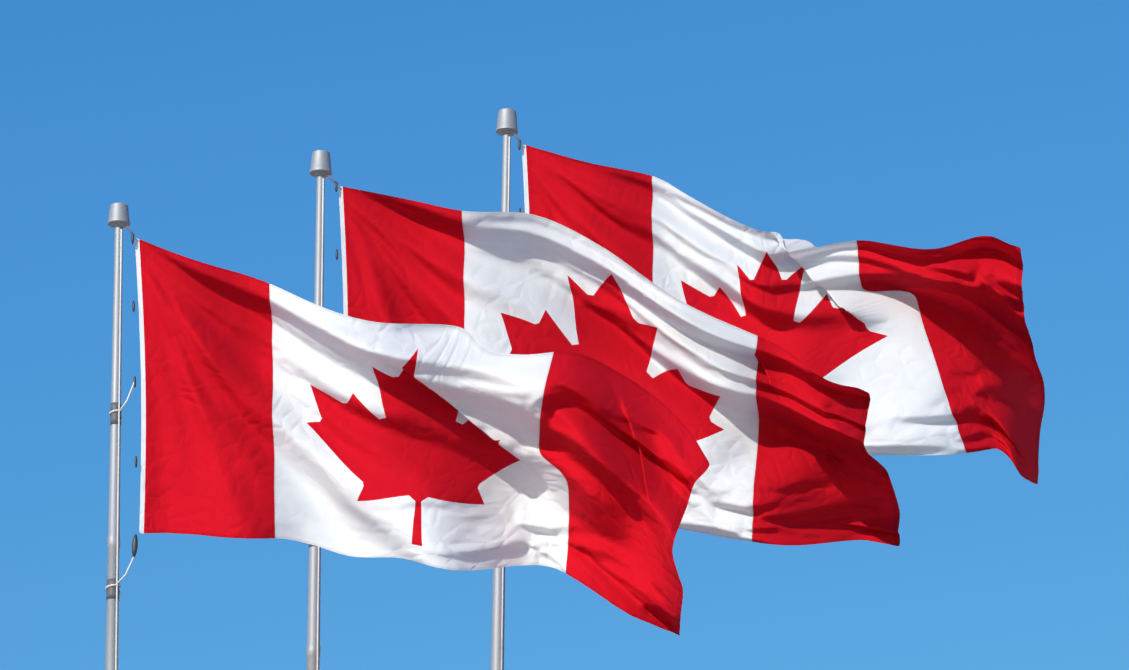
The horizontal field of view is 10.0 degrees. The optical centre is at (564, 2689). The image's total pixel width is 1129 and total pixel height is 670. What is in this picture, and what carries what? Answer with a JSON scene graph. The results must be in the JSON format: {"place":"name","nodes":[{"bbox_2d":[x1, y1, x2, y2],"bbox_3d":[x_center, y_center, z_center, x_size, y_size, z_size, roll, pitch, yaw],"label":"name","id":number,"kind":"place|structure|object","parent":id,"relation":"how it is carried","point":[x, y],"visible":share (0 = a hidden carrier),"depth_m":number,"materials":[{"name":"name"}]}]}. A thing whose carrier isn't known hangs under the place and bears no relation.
{"place":"outdoors","nodes":[
{"label":"outdoors","id":0,"kind":"place"},
{"bbox_2d":[0,0,1128,669],"label":"sky","id":1,"kind":"structure","parent":0,"point":[918,124],"materials":[{"name":"blue"}]},
{"bbox_3d":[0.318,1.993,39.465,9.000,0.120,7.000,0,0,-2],"label":"pavement","id":2,"kind":"structure","parent":0,"visible":0},
{"bbox_2d":[105,202,709,669],"bbox_3d":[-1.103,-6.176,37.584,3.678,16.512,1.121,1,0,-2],"label":"flag","id":3,"kind":"object","parent":2,"relation":"on","point":[269,410],"visible":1,"depth_m":37.65,"materials":[{"name":"red fabric"}]},
{"bbox_2d":[306,150,899,669],"bbox_3d":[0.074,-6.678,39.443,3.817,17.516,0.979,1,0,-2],"label":"flag","id":4,"kind":"object","parent":2,"relation":"on","point":[778,432],"visible":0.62,"depth_m":39.43,"materials":[{"name":"red fabric"}]},
{"bbox_2d":[491,108,1044,669],"bbox_3d":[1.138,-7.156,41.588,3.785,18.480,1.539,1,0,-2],"label":"flag","id":5,"kind":"object","parent":2,"relation":"on","point":[931,352],"visible":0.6,"depth_m":41.20,"materials":[{"name":"red fabric"}]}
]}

